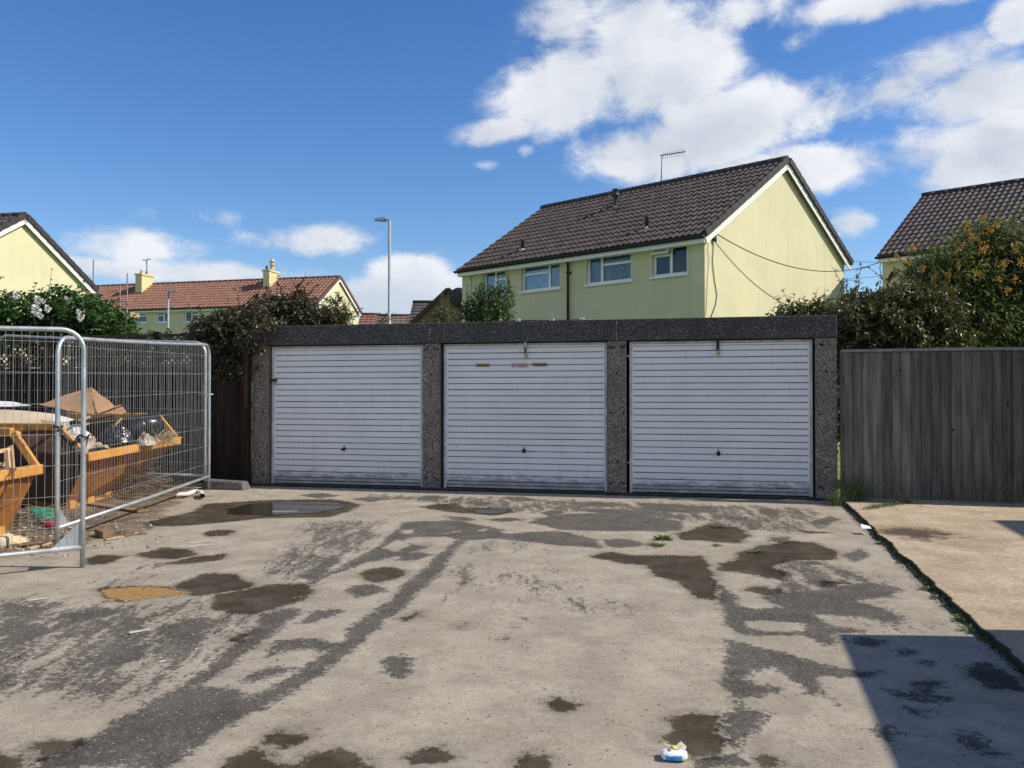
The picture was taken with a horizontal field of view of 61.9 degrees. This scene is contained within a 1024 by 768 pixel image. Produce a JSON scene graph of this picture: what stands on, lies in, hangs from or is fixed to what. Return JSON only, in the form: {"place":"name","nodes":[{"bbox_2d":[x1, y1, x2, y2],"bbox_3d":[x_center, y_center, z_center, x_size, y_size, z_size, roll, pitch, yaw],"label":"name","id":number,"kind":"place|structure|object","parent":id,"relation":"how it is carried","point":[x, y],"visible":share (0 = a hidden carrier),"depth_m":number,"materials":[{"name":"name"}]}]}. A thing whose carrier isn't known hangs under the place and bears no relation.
{"place":"outdoors","nodes":[
{"label":"outdoors","id":0,"kind":"place"},
{"bbox_2d":[0,480,1023,767],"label":"asphalt yard","id":1,"kind":"structure","parent":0,"point":[550,630],"depth_m":5.06,"materials":[{"name":"grey asphalt"}]},
{"bbox_2d":[0,536,9,547],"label":"paper cup","id":2,"kind":"object","parent":1,"relation":"on","point":[4,541],"visible":1,"depth_m":7.97,"materials":[{"name":"white paper"}]},
{"bbox_2d":[3,533,29,543],"bbox_3d":[-4.991,1.495,8.278,0.680,0.106,0.400,0,-1,0],"label":"insulation foam","id":3,"kind":"object","parent":1,"relation":"on","point":[16,539],"visible":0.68,"depth_m":8.24,"materials":[{"name":"beige plastic"}]},
{"bbox_2d":[0,428,42,535],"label":"skip","id":4,"kind":"object","parent":1,"relation":"on","point":[9,487],"visible":0.84,"depth_m":8.28,"materials":[{"name":"orange paint"}]},
{"bbox_2d":[0,445,14,468],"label":"timber frame","id":5,"kind":"object","parent":4,"relation":"in","point":[8,463],"visible":0.89,"depth_m":7.68,"materials":[{"name":"brown wood"}]},
{"bbox_2d":[25,541,51,549],"bbox_3d":[-4.426,1.512,7.980,0.050,0.026,0.312,0,-1,5],"label":"plank","id":6,"kind":"object","parent":1,"relation":"on","point":[38,545],"visible":0.93,"depth_m":7.95,"materials":[{"name":"brown wood"}]},
{"bbox_2d":[19,506,64,519],"bbox_3d":[-5.720,1.462,10.069,1.624,0.104,0.564,0,-1,31],"label":"green sheet","id":7,"kind":"object","parent":1,"relation":"on","point":[39,511],"visible":0.38,"depth_m":9.70,"materials":[{"name":"teal plastic"}]},
{"bbox_2d":[0,326,85,567],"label":"temporary fence","id":8,"kind":"object","parent":1,"relation":"on","point":[73,539],"visible":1,"depth_m":7.06,"materials":[{"name":"metal"}]},
{"bbox_2d":[51,425,89,445],"bbox_3d":[-3.917,0.464,7.555,0.104,0.165,1.176,1,-1,-38],"label":"chain","id":9,"kind":"object","parent":8,"relation":"attached to","point":[75,441],"visible":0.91,"depth_m":7.47,"materials":[{"name":"black metal"}]},
{"bbox_2d":[11,503,77,528],"bbox_3d":[-5.421,1.425,9.223,1.489,0.214,1.244,0,-1,0],"label":"twig pile","id":10,"kind":"object","parent":1,"relation":"on","point":[34,520],"visible":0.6,"depth_m":9.31,"materials":[{"name":"brown wood"}]},
{"bbox_2d":[43,521,53,528],"bbox_3d":[-4.822,1.480,8.966,0.185,0.084,0.068,0,-1,-25],"label":"plastic bottle","id":11,"kind":"object","parent":1,"relation":"on","point":[50,524],"visible":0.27,"depth_m":8.93,"materials":[{"name":"pink plastic"}]},
{"bbox_2d":[0,413,180,509],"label":"skip","id":12,"kind":"object","parent":1,"relation":"on","point":[35,438],"visible":0.42,"depth_m":10.29,"materials":[{"name":"orange paint"}]},
{"bbox_2d":[0,410,54,422],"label":"mattress","id":13,"kind":"object","parent":12,"relation":"in","point":[10,416],"visible":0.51,"depth_m":10.71,"materials":[{"name":"beige fabric"}]},
{"bbox_2d":[66,426,90,437],"bbox_3d":[-5.426,0.583,10.593,0.400,0.160,0.280,0,-1,0],"label":"rubbish sack","id":14,"kind":"object","parent":12,"relation":"in","point":[75,431],"visible":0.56,"depth_m":10.52,"materials":[{"name":"white plastic"}]},
{"bbox_2d":[53,414,74,422],"bbox_3d":[-5.542,0.424,10.544,0.282,0.106,0.104,0,-1,0],"label":"white board","id":15,"kind":"object","parent":14,"relation":"on","point":[64,419],"visible":0.73,"depth_m":10.53,"materials":[{"name":"white"}]},
{"bbox_2d":[60,415,109,451],"bbox_3d":[-6.040,0.830,11.170,1.600,0.851,1.600,0,-1,0],"label":"rubble heap","id":16,"kind":"object","parent":12,"relation":"in","point":[92,444],"visible":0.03,"depth_m":11.41,"materials":[{"name":"beige stone"}]},
{"bbox_2d":[41,410,68,414],"bbox_3d":[-5.947,0.369,11.074,0.510,0.066,0.129,0,-1,14],"label":"black polythene","id":17,"kind":"object","parent":16,"relation":"on","point":[62,413],"visible":0.69,"depth_m":11.07,"materials":[{"name":"black plastic"}]},
{"bbox_2d":[73,418,115,425],"bbox_3d":[-5.409,0.493,11.044,0.508,0.091,0.090,1,-1,-36],"label":"plank","id":18,"kind":"object","parent":16,"relation":"on","point":[91,422],"visible":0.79,"depth_m":11.04,"materials":[{"name":"brown wood"}]},
{"bbox_2d":[86,415,113,420],"bbox_3d":[-5.455,0.456,11.245,0.380,0.084,0.070,0,-1,-15],"label":"plank","id":19,"kind":"object","parent":16,"relation":"on","point":[99,418],"visible":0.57,"depth_m":11.21,"materials":[{"name":"brown wood"}]},
{"bbox_2d":[92,405,125,414],"bbox_3d":[-5.213,0.339,11.219,0.394,0.132,0.552,0,-1,0],"label":"cardboard sheet","id":20,"kind":"object","parent":12,"relation":"on","point":[118,409],"visible":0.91,"depth_m":11.13,"materials":[{"name":"brown cardboard"}]},
{"bbox_2d":[39,387,114,416],"bbox_3d":[-5.722,0.232,11.447,1.050,0.393,0.556,0,-1,22],"label":"cardboard sheet","id":21,"kind":"object","parent":20,"relation":"on","point":[95,405],"visible":0.79,"depth_m":11.34,"materials":[{"name":"brown cardboard"}]},
{"bbox_2d":[95,421,134,441],"bbox_3d":[-5.157,0.617,11.093,0.480,0.260,0.440,0,-1,0],"label":"rubbish sack","id":22,"kind":"object","parent":12,"relation":"in","point":[125,434],"visible":0.9,"depth_m":10.98,"materials":[{"name":"black plastic"}]},
{"bbox_2d":[120,412,163,442],"bbox_3d":[-4.985,0.575,11.454,0.364,0.404,0.515,0,-1,28],"label":"sack","id":23,"kind":"object","parent":12,"relation":"in","point":[157,422],"visible":0.49,"depth_m":11.35,"materials":[{"name":"black plastic"}]},
{"bbox_2d":[134,431,156,445],"bbox_3d":[-4.804,0.704,11.192,0.280,0.188,0.320,0,-1,0],"label":"rubbish sack","id":24,"kind":"object","parent":12,"relation":"in","point":[143,441],"visible":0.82,"depth_m":11.11,"materials":[{"name":"white plastic"}]},
{"bbox_2d":[152,429,182,448],"bbox_3d":[-4.782,0.746,11.649,0.514,0.341,0.737,0,-1,-16],"label":"straw bundle","id":25,"kind":"object","parent":12,"relation":"on","point":[168,437],"visible":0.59,"depth_m":11.50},
{"bbox_3d":[-7.200,0.758,11.191,3.000,0.934,1.680,0,-1,0],"label":"mixed waste","id":26,"kind":"object","parent":12,"relation":"in","visible":0},
{"bbox_2d":[0,401,30,406],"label":"white board","id":27,"kind":"object","parent":26,"relation":"on","point":[9,402],"visible":0.89,"depth_m":11.27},
{"bbox_2d":[95,529,110,537],"bbox_3d":[-4.077,1.488,8.504,0.220,0.062,0.075,-1,-1,45],"label":"brick","id":28,"kind":"object","parent":1,"relation":"on","point":[103,533],"visible":1,"depth_m":8.45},
{"bbox_2d":[0,334,206,480],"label":"temporary fence","id":29,"kind":"object","parent":1,"relation":"on","point":[127,356],"visible":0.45,"depth_m":12.41,"materials":[{"name":"metal"}]},
{"bbox_2d":[104,536,123,539],"bbox_3d":[-3.901,1.510,8.365,0.035,0.018,0.181,0,-1,33],"label":"plank","id":30,"kind":"object","parent":1,"relation":"on","point":[117,537],"visible":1,"depth_m":8.35,"materials":[{"name":"brown wood"}]},
{"bbox_2d":[87,502,148,512],"bbox_3d":[-4.801,1.499,10.371,1.095,0.028,0.140,-1,-1,34],"label":"plank","id":31,"kind":"object","parent":1,"relation":"on","point":[130,509],"visible":0.86,"depth_m":10.29,"materials":[{"name":"brown wood"}]},
{"bbox_2d":[54,336,212,545],"bbox_3d":[-4.335,0.477,10.084,0.210,2.147,4.259,0,-1,-1],"label":"temporary fence","id":32,"kind":"object","parent":1,"relation":"on","point":[63,521],"visible":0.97,"depth_m":9.54,"materials":[{"name":"metal"}]},
{"bbox_2d":[129,628,150,633],"bbox_3d":[-2.303,1.528,5.283,0.123,0.008,0.022,1,-1,-38],"label":"lath scrap","id":33,"kind":"object","parent":1,"relation":"on","point":[139,630],"visible":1,"depth_m":5.28,"materials":[{"name":"beige wood"}]},
{"bbox_2d":[96,466,202,506],"bbox_3d":[-5.171,1.334,11.542,1.534,0.384,2.471,0,-1,0],"label":"twig pile","id":34,"kind":"object","parent":1,"relation":"on","point":[146,485],"visible":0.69,"depth_m":11.68,"materials":[{"name":"brown wood"}]},
{"bbox_2d":[176,489,204,498],"bbox_3d":[-4.166,1.457,11.305,0.445,0.075,0.389,0,-1,28],"label":"waste pipe","id":35,"kind":"object","parent":1,"relation":"on","point":[200,493],"visible":1,"depth_m":11.28,"materials":[{"name":"white plastic"}]},
{"bbox_2d":[174,495,213,496],"bbox_3d":[-4.225,1.488,11.349,0.506,0.014,0.030,0,-1,-7],"label":"plank","id":36,"kind":"object","parent":1,"relation":"on","point":[193,496],"visible":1,"depth_m":11.34,"materials":[{"name":"brown wood"}]},
{"bbox_2d":[202,479,249,489],"bbox_3d":[-4.086,1.435,12.193,0.666,0.139,0.218,0,-1,13],"label":"rubber block","id":37,"kind":"object","parent":1,"relation":"on","point":[218,484],"depth_m":12.10,"materials":[{"name":"grey rubber"}]},
{"bbox_2d":[227,502,344,514],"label":"puddle","id":38,"kind":"object","parent":1,"relation":"on","point":[268,508],"visible":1,"depth_m":10.32,"materials":[{"name":"liquid"}]},
{"bbox_2d":[0,487,806,685],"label":"scattered debris","id":39,"kind":"object","parent":1,"relation":"on","point":[22,526],"visible":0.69,"depth_m":8.41,"materials":[{"name":"paint"}]},
{"bbox_2d":[473,509,508,512],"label":"puddle","id":40,"kind":"object","parent":1,"relation":"on","point":[490,510],"visible":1,"depth_m":10.06,"materials":[{"name":"liquid"}]},
{"bbox_2d":[249,484,835,500],"bbox_3d":[0.128,1.468,11.640,8.318,0.033,0.210,0,-1,13],"label":"moss","id":41,"kind":"object","parent":1,"relation":"on","point":[548,491],"visible":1,"depth_m":11.59,"materials":[{"name":"green plant"}]},
{"bbox_2d":[250,315,836,499],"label":"garage block","id":42,"kind":"structure","parent":1,"relation":"on","point":[744,407],"depth_m":11.75,"materials":[{"name":"concrete"}]},
{"bbox_2d":[270,344,422,486],"bbox_3d":[-2.415,0.383,12.474,2.380,2.181,0.156,0,-1,13],"label":"garage door","id":43,"kind":"structure","parent":42,"relation":"in","point":[342,414],"depth_m":12.44,"materials":[{"name":"white paint"}]},
{"bbox_2d":[444,341,607,491],"bbox_3d":[0.170,0.375,11.878,2.320,2.181,0.156,0,-1,13],"label":"garage door","id":44,"kind":"structure","parent":42,"relation":"in","point":[526,415],"depth_m":11.84,"materials":[{"name":"white paint"}]},
{"bbox_2d":[629,338,812,496],"bbox_3d":[2.738,0.367,11.285,2.345,2.181,0.156,0,-1,13],"label":"garage door","id":45,"kind":"structure","parent":42,"relation":"in","point":[717,416],"depth_m":11.25,"materials":[{"name":"white paint"}]},
{"bbox_2d":[650,540,665,547],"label":"weed","id":46,"kind":"object","parent":1,"relation":"on","point":[656,544],"visible":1,"depth_m":7.93,"materials":[{"name":"green plant"}]},
{"bbox_2d":[653,534,672,540],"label":"weed","id":47,"kind":"object","parent":1,"relation":"on","point":[663,537],"visible":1,"depth_m":8.22,"materials":[{"name":"green plant"}]},
{"bbox_2d":[661,742,687,761],"bbox_3d":[0.664,1.506,3.492,0.108,0.062,0.074,0,-1,8],"label":"litter bag","id":48,"kind":"object","parent":1,"relation":"on","point":[677,752],"visible":1,"depth_m":3.47,"materials":[{"name":"white plastic"}]},
{"bbox_2d":[745,548,764,552],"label":"weed","id":49,"kind":"object","parent":1,"relation":"on","point":[760,551],"visible":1,"depth_m":7.62,"materials":[{"name":"green plant"}]},
{"bbox_2d":[816,486,860,506],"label":"grass tuft","id":50,"kind":"object","parent":1,"relation":"on","point":[836,501],"visible":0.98,"depth_m":10.33,"materials":[{"name":"green plant"}]},
{"bbox_2d":[919,585,931,589],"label":"weed","id":51,"kind":"object","parent":1,"relation":"on","point":[927,588],"visible":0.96,"depth_m":6.24,"materials":[{"name":"green plant"}]},
{"bbox_2d":[839,501,1023,680],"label":"moss","id":52,"kind":"object","parent":1,"relation":"on","point":[915,572],"visible":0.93,"depth_m":6.04,"materials":[{"name":"green plant"}]},
{"bbox_2d":[951,613,967,620],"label":"weed","id":53,"kind":"object","parent":1,"relation":"on","point":[959,617],"visible":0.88,"depth_m":5.47,"materials":[{"name":"green plant"}]},
{"bbox_2d":[959,624,975,632],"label":"weed","id":54,"kind":"object","parent":1,"relation":"on","point":[969,627],"visible":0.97,"depth_m":5.23,"materials":[{"name":"green plant"}]},
{"bbox_2d":[0,0,1023,321],"label":"sky","id":55,"kind":"structure","parent":0,"point":[201,140],"materials":[{"name":"blue"}]},
{"bbox_2d":[251,413,839,494],"bbox_3d":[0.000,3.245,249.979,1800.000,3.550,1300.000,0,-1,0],"label":"ground","id":56,"kind":"structure","parent":0,"point":[838,466],"depth_m":16.85,"materials":[{"name":"green plant"}]},
{"bbox_2d":[0,212,99,367],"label":"gable end house","id":57,"kind":"structure","parent":56,"relation":"on","point":[31,251],"depth_m":31.46,"materials":[{"name":"yellow paint"}]},
{"bbox_2d":[0,269,193,367],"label":"rose bush","id":58,"kind":"object","parent":56,"relation":"on","point":[41,309],"visible":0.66,"depth_m":14.19,"materials":[{"name":"green plant"}]},
{"bbox_2d":[0,332,224,480],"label":"trellis top fence","id":59,"kind":"object","parent":56,"relation":"on","point":[20,393],"visible":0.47,"depth_m":13.55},
{"bbox_2d":[93,260,138,358],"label":"scaffold","id":60,"kind":"object","parent":56,"relation":"on","point":[131,313],"visible":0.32,"depth_m":46.06,"materials":[{"name":"grey metal"}]},
{"bbox_2d":[167,290,177,363],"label":"street lamp","id":61,"kind":"object","parent":56,"relation":"on","point":[172,291],"visible":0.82,"depth_m":52.01,"materials":[{"name":"grey metal"}]},
{"bbox_2d":[89,258,362,366],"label":"terraced house","id":62,"kind":"structure","parent":56,"relation":"on","point":[147,295],"depth_m":62.51,"materials":[{"name":"tile"}]},
{"bbox_2d":[135,312,146,323],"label":"window","id":63,"kind":"structure","parent":62,"relation":"in","point":[142,318],"depth_m":62.70,"materials":[{"name":"white plastic"}]},
{"bbox_2d":[155,312,166,322],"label":"window","id":64,"kind":"structure","parent":62,"relation":"in","point":[161,316],"depth_m":62.27,"materials":[{"name":"white plastic"}]},
{"bbox_2d":[183,311,198,322],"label":"window","id":65,"kind":"structure","parent":62,"relation":"in","point":[187,313],"depth_m":61.64,"materials":[{"name":"white plastic"}]},
{"bbox_2d":[241,350,251,483],"bbox_3d":[-3.948,0.545,12.660,0.115,2.100,0.125,0,-1,13],"label":"gate post","id":66,"kind":"object","parent":56,"relation":"on","point":[246,409],"visible":0.82,"depth_m":12.62,"materials":[{"name":"brown wood"}]},
{"bbox_2d":[196,374,240,480],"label":"wooden gate","id":67,"kind":"structure","parent":66,"relation":"attached to","point":[225,454],"depth_m":12.84,"materials":[{"name":"black wood"}]},
{"bbox_2d":[180,278,353,384],"bbox_3d":[-3.898,-0.112,13.703,1.972,3.266,2.535,0,-1,27],"label":"climber bush","id":68,"kind":"object","parent":56,"relation":"on","point":[230,332],"visible":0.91,"depth_m":13.06,"materials":[{"name":"green plant"}]},
{"bbox_2d":[264,273,363,316],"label":"dead twigs","id":69,"kind":"object","parent":68,"relation":"attached to","point":[317,285],"visible":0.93,"depth_m":14.01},
{"bbox_2d":[322,291,361,322],"bbox_3d":[-3.298,-0.102,16.023,0.990,3.283,0.740,0,-1,0],"label":"thin bush","id":70,"kind":"object","parent":56,"relation":"on","point":[333,301],"visible":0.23,"depth_m":15.94,"materials":[{"name":"green plant"}]},
{"bbox_2d":[358,313,380,323],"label":"roof","id":71,"kind":"structure","parent":56,"relation":"on","point":[368,318],"depth_m":71.41,"materials":[{"name":"red tile"}]},
{"bbox_2d":[374,217,390,323],"bbox_3d":[-4.895,-2.294,32.433,0.653,8.091,0.260,0,-1,0],"label":"street lamp","id":72,"kind":"object","parent":56,"relation":"on","point":[381,219],"visible":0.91,"depth_m":32.41,"materials":[{"name":"grey metal"}]},
{"bbox_2d":[377,310,394,323],"bbox_3d":[-2.716,-0.024,18.514,0.438,3.190,0.100,0,-1,-11],"label":"bare sapling","id":73,"kind":"object","parent":56,"relation":"on","point":[391,316],"visible":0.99,"depth_m":18.52,"materials":[{"name":"plant"}]},
{"bbox_2d":[375,314,409,323],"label":"roof","id":74,"kind":"structure","parent":56,"relation":"on","point":[399,318],"depth_m":65.67,"materials":[{"name":"brown tile"}]},
{"bbox_2d":[408,300,432,322],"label":"roof","id":75,"kind":"structure","parent":56,"relation":"on","point":[418,307],"depth_m":53.39,"materials":[{"name":"brown tile"}]},
{"bbox_2d":[409,287,461,322],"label":"brown gable house","id":76,"kind":"structure","parent":56,"relation":"on","point":[455,302],"depth_m":45.04,"materials":[{"name":"brick"}]},
{"bbox_2d":[422,290,458,322],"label":"pale shrub","id":77,"kind":"object","parent":56,"relation":"on","point":[449,318],"visible":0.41,"depth_m":17.78,"materials":[{"name":"green plant"}]},
{"bbox_2d":[456,265,516,321],"bbox_3d":[-0.536,-0.491,18.160,1.311,4.123,1.174,0,-1,0],"label":"green shrub","id":78,"kind":"object","parent":56,"relation":"on","point":[493,309],"visible":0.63,"depth_m":18.02,"materials":[{"name":"green plant"}]},
{"bbox_2d":[453,151,853,412],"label":"semi detached house","id":79,"kind":"structure","parent":56,"relation":"on","point":[659,249],"depth_m":26.42,"materials":[{"name":"paint"}]},
{"bbox_2d":[484,272,504,297],"bbox_3d":[-0.577,-3.402,28.933,1.144,0.933,0.210,-1,-1,43],"label":"window","id":80,"kind":"structure","parent":79,"relation":"in","point":[491,278],"depth_m":29.07,"materials":[{"name":"white plastic"}]},
{"bbox_2d":[519,264,560,293],"bbox_3d":[0.966,-3.416,27.539,1.739,0.894,0.298,-1,-1,43],"label":"window","id":81,"kind":"structure","parent":79,"relation":"in","point":[543,278],"depth_m":27.57,"materials":[{"name":"white plastic"}]},
{"bbox_2d":[584,254,632,286],"bbox_3d":[2.947,-3.440,25.669,1.770,0.913,0.298,-1,-1,43],"label":"window","id":82,"kind":"structure","parent":79,"relation":"in","point":[616,269],"depth_m":25.78,"materials":[{"name":"white plastic"}]},
{"bbox_2d":[650,246,688,278],"bbox_3d":[4.500,-3.497,24.182,1.258,0.966,0.331,-1,-1,43],"label":"window","id":83,"kind":"structure","parent":79,"relation":"in","point":[672,262],"depth_m":24.21,"materials":[{"name":"white plastic"}]},
{"bbox_2d":[717,234,879,271],"bbox_3d":[9.049,-3.849,26.218,8.820,0.702,0.028,1,-1,-38],"label":"overhead cable","id":84,"kind":"object","parent":79,"relation":"attached to","point":[791,266],"visible":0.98,"depth_m":25.59,"materials":[{"name":"black rubber"}]},
{"bbox_2d":[765,280,845,344],"bbox_3d":[5.738,-0.230,16.439,1.774,3.557,1.120,0,-1,0],"label":"garden shrub","id":85,"kind":"object","parent":56,"relation":"on","point":[799,309],"visible":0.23,"depth_m":16.27,"materials":[{"name":"green plant"}]},
{"bbox_2d":[821,256,980,453],"bbox_3d":[5.557,-0.179,12.376,2.274,3.364,1.553,0,-1,0],"label":"glossy shrub","id":86,"kind":"object","parent":56,"relation":"on","point":[905,316],"visible":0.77,"depth_m":12.07,"materials":[{"name":"green plant"}]},
{"bbox_2d":[840,347,1023,502],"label":"closeboard fence","id":87,"kind":"object","parent":56,"relation":"on","point":[924,419],"visible":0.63,"depth_m":10.49,"materials":[{"name":"grey wood"}]},
{"bbox_2d":[875,178,1023,292],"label":"semi detached house","id":88,"kind":"structure","parent":56,"relation":"on","point":[930,214],"depth_m":29.41,"materials":[{"name":"tile"}]},
{"bbox_2d":[888,198,1023,350],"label":"orange flowered shrub","id":89,"kind":"object","parent":56,"relation":"on","point":[987,272],"visible":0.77,"depth_m":12.77,"materials":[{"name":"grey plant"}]},
{"bbox_2d":[839,497,1023,672],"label":"concrete slab","id":90,"kind":"structure","parent":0,"point":[966,558],"depth_m":7.39,"materials":[{"name":"beige concrete"}]},
{"bbox_2d":[827,472,871,501],"bbox_3d":[4.146,1.266,10.514,0.584,0.359,0.456,0,-1,0],"label":"grass tuft","id":91,"kind":"object","parent":90,"relation":"on","point":[847,494],"visible":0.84,"depth_m":10.46,"materials":[{"name":"green plant"}]},
{"bbox_2d":[837,474,877,501],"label":"grass tuft","id":92,"kind":"object","parent":90,"relation":"on","point":[858,493],"visible":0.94,"depth_m":10.45,"materials":[{"name":"green plant"}]},
{"bbox_2d":[861,524,871,528],"bbox_3d":[3.515,1.414,8.473,0.091,0.035,0.106,0,-1,13],"label":"paper scrap","id":93,"kind":"object","parent":90,"relation":"on","point":[865,526],"visible":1,"depth_m":8.46,"materials":[{"name":"white paper"}]},
{"bbox_2d":[864,489,899,501],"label":"grass tuft","id":94,"kind":"object","parent":90,"relation":"on","point":[875,495],"visible":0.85,"depth_m":10.46,"materials":[{"name":"green plant"}]},
{"bbox_2d":[860,499,909,509],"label":"creeping grass","id":95,"kind":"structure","parent":90,"relation":"on","point":[888,504],"depth_m":10.01,"materials":[{"name":"green plant"}]},
{"bbox_2d":[879,480,915,501],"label":"grass tuft","id":96,"kind":"object","parent":90,"relation":"on","point":[898,493],"visible":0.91,"depth_m":10.38,"materials":[{"name":"green plant"}]},
{"bbox_2d":[941,488,972,502],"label":"grass tuft","id":97,"kind":"object","parent":90,"relation":"on","point":[956,496],"visible":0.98,"depth_m":10.30,"materials":[{"name":"green plant"}]},
{"bbox_2d":[938,475,995,502],"bbox_3d":[5.520,1.266,10.224,0.714,0.345,0.369,0,-1,-24],"label":"grass tuft","id":98,"kind":"object","parent":90,"relation":"on","point":[978,491],"visible":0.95,"depth_m":10.26,"materials":[{"name":"green plant"}]},
{"bbox_2d":[992,479,1023,504],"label":"grass tuft","id":99,"kind":"object","parent":90,"relation":"on","point":[1003,495],"visible":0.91,"depth_m":10.19,"materials":[{"name":"green plant"}]},
{"bbox_2d":[996,470,1023,503],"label":"grass tuft","id":100,"kind":"object","parent":90,"relation":"on","point":[1016,498],"visible":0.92,"depth_m":10.17,"materials":[{"name":"green plant"}]}
]}

